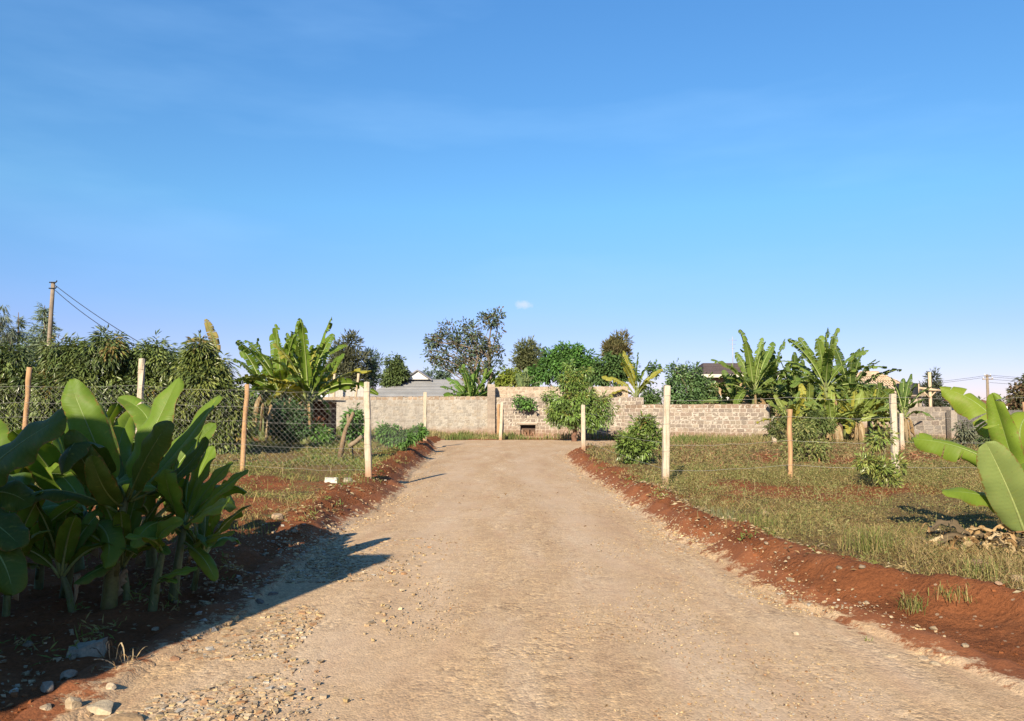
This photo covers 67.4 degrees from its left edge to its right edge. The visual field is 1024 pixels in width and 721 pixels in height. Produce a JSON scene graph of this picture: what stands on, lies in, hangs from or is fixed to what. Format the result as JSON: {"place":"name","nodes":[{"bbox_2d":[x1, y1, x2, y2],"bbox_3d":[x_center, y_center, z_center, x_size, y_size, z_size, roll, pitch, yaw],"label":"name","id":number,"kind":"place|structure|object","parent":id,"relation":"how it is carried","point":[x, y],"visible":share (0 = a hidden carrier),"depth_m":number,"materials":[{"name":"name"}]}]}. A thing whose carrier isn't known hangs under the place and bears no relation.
{"place":"outdoors","nodes":[
{"label":"outdoors","id":0,"kind":"place"},
{"bbox_2d":[0,409,1023,720],"bbox_3d":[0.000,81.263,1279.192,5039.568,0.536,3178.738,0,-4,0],"label":"ground","id":1,"kind":"structure","parent":0,"point":[960,621],"depth_m":6.27,"materials":[{"name":"red soil"}]},
{"bbox_2d":[0,305,20,350],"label":"wispy tree","id":2,"kind":"object","parent":1,"relation":"on","point":[8,337],"visible":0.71,"depth_m":60.28,"materials":[{"name":"green plant"}]},
{"bbox_2d":[5,312,33,362],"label":"conifer","id":3,"kind":"object","parent":1,"relation":"on","point":[20,325],"visible":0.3,"depth_m":62.20,"materials":[{"name":"green plant"}]},
{"bbox_2d":[0,335,46,432],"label":"mango tree","id":4,"kind":"object","parent":1,"relation":"on","point":[12,374],"visible":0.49,"depth_m":20.17,"materials":[{"name":"green plant"}]},
{"bbox_2d":[22,367,31,429],"bbox_3d":[-9.478,1.210,14.955,0.185,2.167,0.100,0,-4,0],"label":"fence post","id":5,"kind":"object","parent":1,"relation":"on","point":[27,389],"visible":0.54,"depth_m":14.96,"materials":[{"name":"wood"}]},
{"bbox_2d":[0,420,63,484],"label":"banana plant","id":6,"kind":"object","parent":1,"relation":"on","point":[24,475],"visible":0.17,"depth_m":6.82,"materials":[{"name":"green plant"}]},
{"bbox_2d":[0,409,66,595],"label":"banana plant","id":7,"kind":"object","parent":1,"relation":"on","point":[21,449],"visible":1,"depth_m":4.76,"materials":[{"name":"green plant"}]},
{"bbox_2d":[17,302,61,360],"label":"conifer","id":8,"kind":"object","parent":1,"relation":"on","point":[43,317],"visible":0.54,"depth_m":57.97,"materials":[{"name":"green plant"}]},
{"bbox_2d":[2,492,78,616],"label":"banana plant","id":9,"kind":"object","parent":1,"relation":"on","point":[28,516],"visible":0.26,"depth_m":5.21,"materials":[{"name":"green plant"}]},
{"bbox_2d":[47,280,56,347],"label":"utility pole","id":10,"kind":"object","parent":1,"relation":"on","point":[51,309],"visible":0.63,"depth_m":42.18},
{"bbox_2d":[17,502,93,589],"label":"banana plant","id":11,"kind":"object","parent":1,"relation":"on","point":[39,545],"visible":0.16,"depth_m":5.80,"materials":[{"name":"green plant"}]},
{"bbox_2d":[22,324,135,443],"bbox_3d":[-11.194,1.000,20.017,3.083,3.872,2.041,0,-4,0],"label":"mango tree","id":12,"kind":"object","parent":1,"relation":"on","point":[87,363],"visible":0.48,"depth_m":19.68,"materials":[{"name":"green plant"}]},
{"bbox_2d":[27,500,137,612],"bbox_3d":[-3.154,1.408,5.327,0.836,1.033,0.767,-3,-4,35],"label":"banana plant","id":13,"kind":"object","parent":1,"relation":"on","point":[68,538],"visible":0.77,"depth_m":5.38,"materials":[{"name":"green plant"}]},
{"bbox_2d":[65,637,107,658],"bbox_3d":[-2.574,1.769,4.649,0.211,0.157,0.148,1,-4,-16],"label":"stone block","id":14,"kind":"object","parent":1,"relation":"on","point":[83,650],"depth_m":4.61,"materials":[{"name":"stone"}]},
{"bbox_2d":[42,462,131,597],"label":"banana plant","id":15,"kind":"object","parent":1,"relation":"on","point":[105,531],"visible":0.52,"depth_m":5.55,"materials":[{"name":"green plant"}]},
{"bbox_2d":[7,402,188,572],"bbox_3d":[-3.799,1.182,6.783,1.822,1.625,1.540,2,-4,-26],"label":"banana plant","id":16,"kind":"object","parent":1,"relation":"on","point":[49,454],"visible":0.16,"depth_m":6.44,"materials":[{"name":"green plant"}]},
{"bbox_2d":[52,491,174,600],"bbox_3d":[-2.945,1.416,5.598,0.934,1.002,0.672,2,-4,-25],"label":"banana plant","id":17,"kind":"object","parent":1,"relation":"on","point":[129,522],"visible":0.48,"depth_m":5.63,"materials":[{"name":"green plant"}]},
{"bbox_2d":[28,377,222,609],"bbox_3d":[-2.788,0.988,5.649,1.158,1.736,1.613,0,-4,0],"label":"banana plant","id":18,"kind":"object","parent":1,"relation":"on","point":[98,458],"visible":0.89,"depth_m":5.45,"materials":[{"name":"green plant"}]},
{"bbox_2d":[135,358,145,433],"bbox_3d":[-7.253,1.143,14.956,0.145,2.386,0.119,0,-4,0],"label":"fence post","id":19,"kind":"object","parent":1,"relation":"on","point":[141,375],"visible":0.46,"depth_m":14.97,"materials":[{"name":"wood"}]},
{"bbox_2d":[113,329,180,440],"bbox_3d":[-9.540,1.051,20.492,2.676,3.836,1.994,0,-4,0],"label":"mango tree","id":20,"kind":"object","parent":1,"relation":"on","point":[159,361],"visible":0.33,"depth_m":20.14,"materials":[{"name":"green plant"}]},
{"bbox_2d":[51,422,246,569],"bbox_3d":[-3.016,1.237,6.651,1.440,1.391,1.460,0,-4,0],"label":"banana plant","id":21,"kind":"object","parent":1,"relation":"on","point":[208,432],"visible":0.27,"depth_m":6.62,"materials":[{"name":"green plant"}]},
{"bbox_2d":[125,516,197,611],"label":"banana plant","id":22,"kind":"object","parent":1,"relation":"on","point":[165,528],"visible":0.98,"depth_m":5.40,"materials":[{"name":"green plant"}]},
{"bbox_2d":[129,426,248,602],"bbox_3d":[-2.374,1.205,5.874,0.808,1.377,1.134,0,-4,0],"label":"banana plant","id":23,"kind":"object","parent":1,"relation":"on","point":[195,492],"visible":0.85,"depth_m":5.78,"materials":[{"name":"green plant"}]},
{"bbox_2d":[152,480,251,590],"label":"banana plant","id":24,"kind":"object","parent":1,"relation":"on","point":[207,525],"visible":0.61,"depth_m":6.14,"materials":[{"name":"green plant"}]},
{"bbox_2d":[152,330,262,453],"bbox_3d":[-7.668,0.979,19.474,2.661,3.490,1.708,0,-4,0],"label":"mango tree","id":25,"kind":"object","parent":1,"relation":"on","point":[199,371],"visible":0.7,"depth_m":19.16,"materials":[{"name":"green plant"}]},
{"bbox_2d":[240,384,249,469],"bbox_3d":[-5.208,1.405,14.943,0.174,1.886,0.099,0,-4,0],"label":"fence post","id":26,"kind":"object","parent":1,"relation":"on","point":[244,426],"visible":0.81,"depth_m":14.92,"materials":[{"name":"wood"}]},
{"bbox_2d":[233,338,310,439],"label":"banana plant","id":27,"kind":"object","parent":1,"relation":"on","point":[254,370],"visible":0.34,"depth_m":26.77,"materials":[{"name":"green plant"}]},
{"bbox_2d":[264,397,313,446],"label":"leafy bush","id":28,"kind":"object","parent":1,"relation":"on","point":[282,415],"visible":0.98,"depth_m":21.76,"materials":[{"name":"green plant"}]},
{"bbox_2d":[234,324,345,442],"bbox_3d":[-7.928,0.808,26.112,3.673,4.289,3.634,-3,-4,35],"label":"banana plant","id":29,"kind":"object","parent":1,"relation":"on","point":[256,356],"visible":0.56,"depth_m":25.71,"materials":[{"name":"green plant"}]},
{"bbox_2d":[263,318,346,403],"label":"banana plant","id":30,"kind":"object","parent":1,"relation":"on","point":[329,352],"visible":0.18,"depth_m":28.17,"materials":[{"name":"green plant"}]},
{"bbox_2d":[238,317,378,443],"bbox_3d":[-6.814,0.749,25.110,4.081,4.307,3.870,2,-4,-26],"label":"banana plant","id":31,"kind":"object","parent":1,"relation":"on","point":[302,384],"visible":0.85,"depth_m":24.71,"materials":[{"name":"green plant"}]},
{"bbox_2d":[286,345,355,399],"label":"banana plant","id":32,"kind":"object","parent":1,"relation":"on","point":[326,377],"visible":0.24,"depth_m":29.76,"materials":[{"name":"green plant"}]},
{"bbox_2d":[308,420,335,443],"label":"weed bush","id":33,"kind":"object","parent":1,"relation":"on","point":[315,431],"visible":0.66,"depth_m":24.81,"materials":[{"name":"green plant"}]},
{"bbox_2d":[301,400,345,439],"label":"shed","id":34,"kind":"structure","parent":1,"relation":"on","point":[321,413],"depth_m":27.45,"materials":[{"name":"brown wood"}]},
{"bbox_2d":[322,328,371,384],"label":"tree","id":35,"kind":"object","parent":1,"relation":"on","point":[351,360],"visible":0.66,"depth_m":69.77,"materials":[{"name":"green plant"}]},
{"bbox_2d":[337,412,362,459],"bbox_3d":[-3.860,1.886,18.384,0.731,1.327,0.258,-1,-4,17],"label":"tree stump","id":36,"kind":"object","parent":1,"relation":"on","point":[351,444],"visible":0.84,"depth_m":18.37,"materials":[{"name":"wood"}]},
{"bbox_2d":[338,401,364,455],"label":"weed bush","id":37,"kind":"object","parent":1,"relation":"on","point":[352,433],"visible":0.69,"depth_m":18.84,"materials":[{"name":"green plant"}]},
{"bbox_2d":[363,382,371,477],"bbox_3d":[-2.672,1.387,14.242,0.170,1.994,0.122,0,-4,0],"label":"fence post","id":38,"kind":"object","parent":1,"relation":"on","point":[367,442],"visible":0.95,"depth_m":14.20,"materials":[{"name":"concrete"}]},
{"bbox_2d":[0,385,368,470],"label":"wire fence","id":39,"kind":"object","parent":38,"relation":"attached to","point":[230,422],"visible":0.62,"depth_m":14.81,"materials":[{"name":"metal"}]},
{"bbox_2d":[370,394,424,453],"bbox_3d":[-2.963,1.638,21.540,0.003,1.247,14.738,0,-4,-2],"label":"wire fence","id":40,"kind":"object","parent":38,"relation":"attached to","point":[397,420],"visible":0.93,"depth_m":18.76,"materials":[{"name":"metal"}]},
{"bbox_2d":[361,345,384,389],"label":"sparse tree","id":41,"kind":"object","parent":1,"relation":"on","point":[373,377],"visible":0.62,"depth_m":71.83,"materials":[{"name":"green plant"}]},
{"bbox_2d":[374,420,399,449],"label":"weed bush","id":42,"kind":"object","parent":1,"relation":"on","point":[387,436],"visible":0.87,"depth_m":21.80,"materials":[{"name":"green plant"}]},
{"bbox_2d":[379,351,412,387],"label":"round tree","id":43,"kind":"object","parent":1,"relation":"on","point":[396,372],"visible":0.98,"depth_m":61.63,"materials":[{"name":"green plant"}]},
{"bbox_2d":[390,426,417,450],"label":"weed bush","id":44,"kind":"object","parent":1,"relation":"on","point":[408,442],"visible":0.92,"depth_m":21.79,"materials":[{"name":"green plant"}]},
{"bbox_2d":[323,396,487,434],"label":"block wall","id":45,"kind":"structure","parent":1,"relation":"on","point":[451,414],"depth_m":40.55,"materials":[{"name":"concrete"}]},
{"bbox_2d":[370,370,479,396],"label":"house","id":46,"kind":"structure","parent":1,"relation":"on","point":[418,383],"depth_m":61.23,"materials":[{"name":"grey tile"}]},
{"bbox_2d":[0,453,908,666],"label":"bank weeds","id":47,"kind":"object","parent":1,"relation":"on","point":[234,568],"visible":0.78,"depth_m":6.01,"materials":[{"name":"green plant"}]},
{"bbox_2d":[419,306,507,391],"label":"open tree","id":48,"kind":"object","parent":1,"relation":"on","point":[476,353],"visible":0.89,"depth_m":51.99,"materials":[{"name":"green plant"}]},
{"bbox_2d":[440,360,493,396],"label":"banana plant","id":49,"kind":"object","parent":1,"relation":"on","point":[469,386],"visible":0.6,"depth_m":43.34,"materials":[{"name":"green plant"}]},
{"bbox_2d":[487,384,494,434],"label":"wall pillar","id":50,"kind":"structure","parent":1,"relation":"on","point":[491,408],"depth_m":39.66,"materials":[{"name":"concrete"}]},
{"bbox_2d":[493,367,529,386],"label":"yellow bush","id":51,"kind":"object","parent":1,"relation":"on","point":[506,378],"visible":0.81,"depth_m":45.75,"materials":[{"name":"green plant"}]},
{"bbox_2d":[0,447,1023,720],"bbox_3d":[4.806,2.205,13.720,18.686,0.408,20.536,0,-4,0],"label":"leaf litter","id":52,"kind":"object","parent":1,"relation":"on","point":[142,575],"visible":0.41,"depth_m":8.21,"materials":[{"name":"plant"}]},
{"bbox_2d":[0,448,1023,718],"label":"soil clods","id":53,"kind":"object","parent":1,"relation":"on","point":[14,694],"visible":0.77,"depth_m":5.18,"materials":[{"name":"soil"}]},
{"bbox_2d":[507,335,546,371],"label":"olive tree","id":54,"kind":"object","parent":1,"relation":"on","point":[527,353],"visible":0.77,"depth_m":75.72,"materials":[{"name":"green plant"}]},
{"bbox_2d":[34,426,1023,590],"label":"grass","id":55,"kind":"structure","parent":1,"relation":"on","point":[515,436],"depth_m":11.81,"materials":[{"name":"plant"}]},
{"bbox_2d":[86,442,995,563],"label":"dead stalks","id":56,"kind":"object","parent":1,"relation":"on","point":[678,495],"visible":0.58,"depth_m":11.28,"materials":[{"name":"beige plant"}]},
{"bbox_2d":[495,386,627,434],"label":"block wall","id":57,"kind":"structure","parent":1,"relation":"on","point":[508,392],"depth_m":40.06,"materials":[{"name":"concrete"}]},
{"bbox_2d":[527,340,600,386],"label":"spreading tree","id":58,"kind":"object","parent":1,"relation":"on","point":[551,368],"visible":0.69,"depth_m":63.58,"materials":[{"name":"green plant"}]},
{"bbox_2d":[495,397,643,438],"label":"block wall","id":59,"kind":"structure","parent":1,"relation":"on","point":[530,422],"depth_m":39.31,"materials":[{"name":"stone"}]},
{"bbox_2d":[510,393,537,412],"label":"wall plant","id":60,"kind":"object","parent":59,"relation":"attached to","point":[528,405],"depth_m":39.00,"materials":[{"name":"green plant"}]},
{"bbox_2d":[540,359,621,441],"bbox_3d":[3.122,1.882,34.986,3.831,3.944,1.935,0,-4,0],"label":"mango tree","id":61,"kind":"object","parent":1,"relation":"on","point":[565,407],"visible":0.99,"depth_m":34.66,"materials":[{"name":"green plant"}]},
{"bbox_2d":[599,329,634,384],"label":"brown topped tree","id":62,"kind":"object","parent":1,"relation":"on","point":[617,344],"visible":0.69,"depth_m":77.89,"materials":[{"name":"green plant"}]},
{"bbox_2d":[587,350,664,396],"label":"green tree","id":63,"kind":"object","parent":1,"relation":"on","point":[611,366],"visible":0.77,"depth_m":59.73,"materials":[{"name":"green plant"}]},
{"bbox_2d":[602,351,662,396],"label":"banana plant","id":64,"kind":"object","parent":1,"relation":"on","point":[626,364],"visible":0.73,"depth_m":39.51,"materials":[{"name":"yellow plant"}]},
{"bbox_2d":[612,410,662,464],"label":"mango shrub","id":65,"kind":"object","parent":1,"relation":"on","point":[635,448],"visible":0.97,"depth_m":18.28,"materials":[{"name":"green plant"}]},
{"bbox_2d":[640,385,662,404],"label":"shrub","id":66,"kind":"object","parent":1,"relation":"on","point":[649,397],"visible":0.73,"depth_m":38.33,"materials":[{"name":"green plant"}]},
{"bbox_2d":[662,385,670,483],"bbox_3d":[2.696,1.419,13.435,0.175,1.980,0.132,0,-4,0],"label":"fence post","id":67,"kind":"object","parent":1,"relation":"on","point":[666,438],"visible":0.91,"depth_m":13.40,"materials":[{"name":"concrete"}]},
{"bbox_2d":[670,397,1023,470],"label":"wire fence","id":68,"kind":"object","parent":67,"relation":"attached to","point":[805,417],"visible":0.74,"depth_m":13.64,"materials":[{"name":"metal"}]},
{"bbox_2d":[656,358,719,403],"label":"round shrub","id":69,"kind":"object","parent":1,"relation":"on","point":[681,392],"visible":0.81,"depth_m":39.15,"materials":[{"name":"green plant"}]},
{"bbox_2d":[625,404,769,440],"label":"block wall","id":70,"kind":"structure","parent":1,"relation":"on","point":[691,416],"depth_m":34.97,"materials":[{"name":"stone"}]},
{"bbox_2d":[699,369,762,403],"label":"banana plant","id":71,"kind":"object","parent":1,"relation":"on","point":[731,391],"visible":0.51,"depth_m":38.33,"materials":[{"name":"green plant"}]},
{"bbox_2d":[684,363,779,419],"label":"house","id":72,"kind":"structure","parent":1,"relation":"on","point":[716,369],"depth_m":54.44,"materials":[{"name":"grey tile"}]},
{"bbox_2d":[706,329,806,407],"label":"banana plant","id":73,"kind":"object","parent":1,"relation":"on","point":[752,370],"visible":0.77,"depth_m":36.90,"materials":[{"name":"green plant"}]},
{"bbox_2d":[723,509,800,530],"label":"grass tuft","id":74,"kind":"object","parent":1,"relation":"on","point":[760,519],"visible":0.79,"depth_m":8.52,"materials":[{"name":"plant"}]},
{"bbox_2d":[740,339,808,431],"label":"banana plant","id":75,"kind":"object","parent":1,"relation":"on","point":[772,370],"visible":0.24,"depth_m":39.14,"materials":[{"name":"green plant"}]},
{"bbox_2d":[762,406,804,442],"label":"weed bush","id":76,"kind":"object","parent":1,"relation":"on","point":[774,431],"visible":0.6,"depth_m":27.82,"materials":[{"name":"green plant"}]},
{"bbox_2d":[756,391,813,427],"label":"banana plant","id":77,"kind":"object","parent":1,"relation":"on","point":[795,406],"visible":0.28,"depth_m":31.71,"materials":[{"name":"green plant"}]},
{"bbox_2d":[748,352,822,434],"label":"banana plant","id":78,"kind":"object","parent":1,"relation":"on","point":[788,376],"visible":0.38,"depth_m":36.82,"materials":[{"name":"green plant"}]},
{"bbox_2d":[787,409,792,477],"bbox_3d":[5.043,1.589,13.930,0.121,1.415,0.092,0,-4,0],"label":"fence post","id":79,"kind":"object","parent":1,"relation":"on","point":[790,442],"visible":0.8,"depth_m":13.90,"materials":[{"name":"wood"}]},
{"bbox_2d":[773,411,836,463],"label":"bramble bush","id":80,"kind":"object","parent":1,"relation":"on","point":[816,454],"visible":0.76,"depth_m":18.32,"materials":[{"name":"green plant"}]},
{"bbox_2d":[777,383,845,440],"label":"banana plant","id":81,"kind":"object","parent":1,"relation":"on","point":[810,388],"visible":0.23,"depth_m":32.77,"materials":[{"name":"green plant"}]},
{"bbox_2d":[802,408,838,439],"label":"weed bush","id":82,"kind":"object","parent":1,"relation":"on","point":[824,428],"visible":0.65,"depth_m":28.80,"materials":[{"name":"green plant"}]},
{"bbox_2d":[793,385,861,442],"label":"banana plant","id":83,"kind":"object","parent":1,"relation":"on","point":[830,409],"visible":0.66,"depth_m":31.22,"materials":[{"name":"green plant"}]},
{"bbox_2d":[774,328,886,433],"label":"banana plant","id":84,"kind":"object","parent":1,"relation":"on","point":[826,371],"visible":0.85,"depth_m":34.86,"materials":[{"name":"green plant"}]},
{"bbox_2d":[813,389,889,440],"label":"banana plant","id":85,"kind":"object","parent":1,"relation":"on","point":[857,431],"visible":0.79,"depth_m":31.22,"materials":[{"name":"green plant"}]},
{"bbox_2d":[817,346,901,408],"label":"banana plant","id":86,"kind":"object","parent":1,"relation":"on","point":[855,363],"visible":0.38,"depth_m":37.80,"materials":[{"name":"green plant"}]},
{"bbox_2d":[838,522,905,553],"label":"grass tuft","id":87,"kind":"object","parent":1,"relation":"on","point":[876,537],"visible":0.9,"depth_m":6.86,"materials":[{"name":"plant"}]},
{"bbox_2d":[849,421,907,487],"bbox_3d":[6.088,1.678,12.724,1.047,1.370,0.618,0,-4,0],"label":"mango sapling","id":88,"kind":"object","parent":1,"relation":"on","point":[884,468],"visible":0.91,"depth_m":12.68,"materials":[{"name":"green plant"}]},
{"bbox_2d":[849,382,912,438],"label":"banana plant","id":89,"kind":"object","parent":1,"relation":"on","point":[877,393],"visible":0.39,"depth_m":32.25,"materials":[{"name":"green plant"}]},
{"bbox_2d":[839,371,924,427],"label":"house","id":90,"kind":"structure","parent":1,"relation":"on","point":[885,379],"depth_m":57.28,"materials":[{"name":"stone"}]},
{"bbox_2d":[889,394,899,480],"bbox_3d":[6.744,1.459,13.537,0.135,1.750,0.117,0,-4,0],"label":"fence post","id":91,"kind":"object","parent":1,"relation":"on","point":[893,413],"visible":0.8,"depth_m":13.51,"materials":[{"name":"concrete"}]},
{"bbox_2d":[872,374,934,442],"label":"banana plant","id":92,"kind":"object","parent":1,"relation":"on","point":[904,406],"visible":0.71,"depth_m":30.85,"materials":[{"name":"green plant"}]},
{"bbox_2d":[886,589,928,614],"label":"grass tuft","id":93,"kind":"object","parent":1,"relation":"on","point":[914,607],"visible":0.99,"depth_m":5.45,"materials":[{"name":"plant"}]},
{"bbox_2d":[897,406,950,438],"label":"block wall","id":94,"kind":"structure","parent":1,"relation":"on","point":[932,426],"depth_m":33.27,"materials":[{"name":"stone"}]},
{"bbox_2d":[919,367,949,406],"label":"feathery tree","id":95,"kind":"object","parent":1,"relation":"on","point":[936,400],"visible":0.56,"depth_m":57.77,"materials":[{"name":"green plant"}]},
{"bbox_2d":[946,410,957,439],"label":"wall pillar","id":96,"kind":"structure","parent":1,"relation":"on","point":[952,414],"depth_m":32.53,"materials":[{"name":"concrete"}]},
{"bbox_2d":[949,420,984,448],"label":"weed bush","id":97,"kind":"object","parent":1,"relation":"on","point":[966,436],"visible":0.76,"depth_m":25.76,"materials":[{"name":"green plant"}]},
{"bbox_2d":[912,386,1023,534],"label":"banana plant","id":98,"kind":"object","parent":1,"relation":"on","point":[997,460],"visible":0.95,"depth_m":6.77,"materials":[{"name":"green plant"}]},
{"bbox_2d":[924,519,1023,561],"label":"dry leaf heap","id":99,"kind":"object","parent":1,"relation":"on","point":[999,536],"visible":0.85,"depth_m":6.72,"materials":[{"name":"plant"}]},
{"bbox_2d":[949,554,1011,579],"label":"grass tuft","id":100,"kind":"object","parent":1,"relation":"on","point":[976,570],"visible":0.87,"depth_m":5.87,"materials":[{"name":"plant"}]},
{"bbox_2d":[1004,373,1023,409],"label":"reddish tree","id":101,"kind":"object","parent":1,"relation":"on","point":[1015,401],"visible":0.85,"depth_m":47.89,"materials":[{"name":"green plant"}]},
{"bbox_2d":[0,0,1023,406],"label":"sky","id":102,"kind":"structure","parent":0,"point":[683,176],"materials":[{"name":"blue"}]},
{"bbox_2d":[0,438,1023,720],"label":"road","id":103,"kind":"structure","parent":0,"point":[512,518],"depth_m":5.12,"materials":[{"name":"gravel"}]},
{"bbox_2d":[86,699,112,714],"bbox_3d":[-2.060,1.754,3.860,0.151,0.070,0.119,0,-4,0],"label":"stone","id":104,"kind":"object","parent":103,"relation":"on","point":[103,707],"visible":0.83,"depth_m":3.82,"materials":[{"name":"stone"}]},
{"bbox_2d":[90,640,146,672],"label":"dry grass tuft","id":105,"kind":"object","parent":103,"relation":"on","point":[120,654],"visible":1,"depth_m":4.44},
{"bbox_2d":[103,712,143,720],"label":"stone","id":106,"kind":"object","parent":103,"relation":"on","point":[130,716],"visible":1,"depth_m":3.68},
{"bbox_2d":[434,440,717,446],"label":"cross road","id":107,"kind":"structure","parent":0,"point":[486,443],"depth_m":32.94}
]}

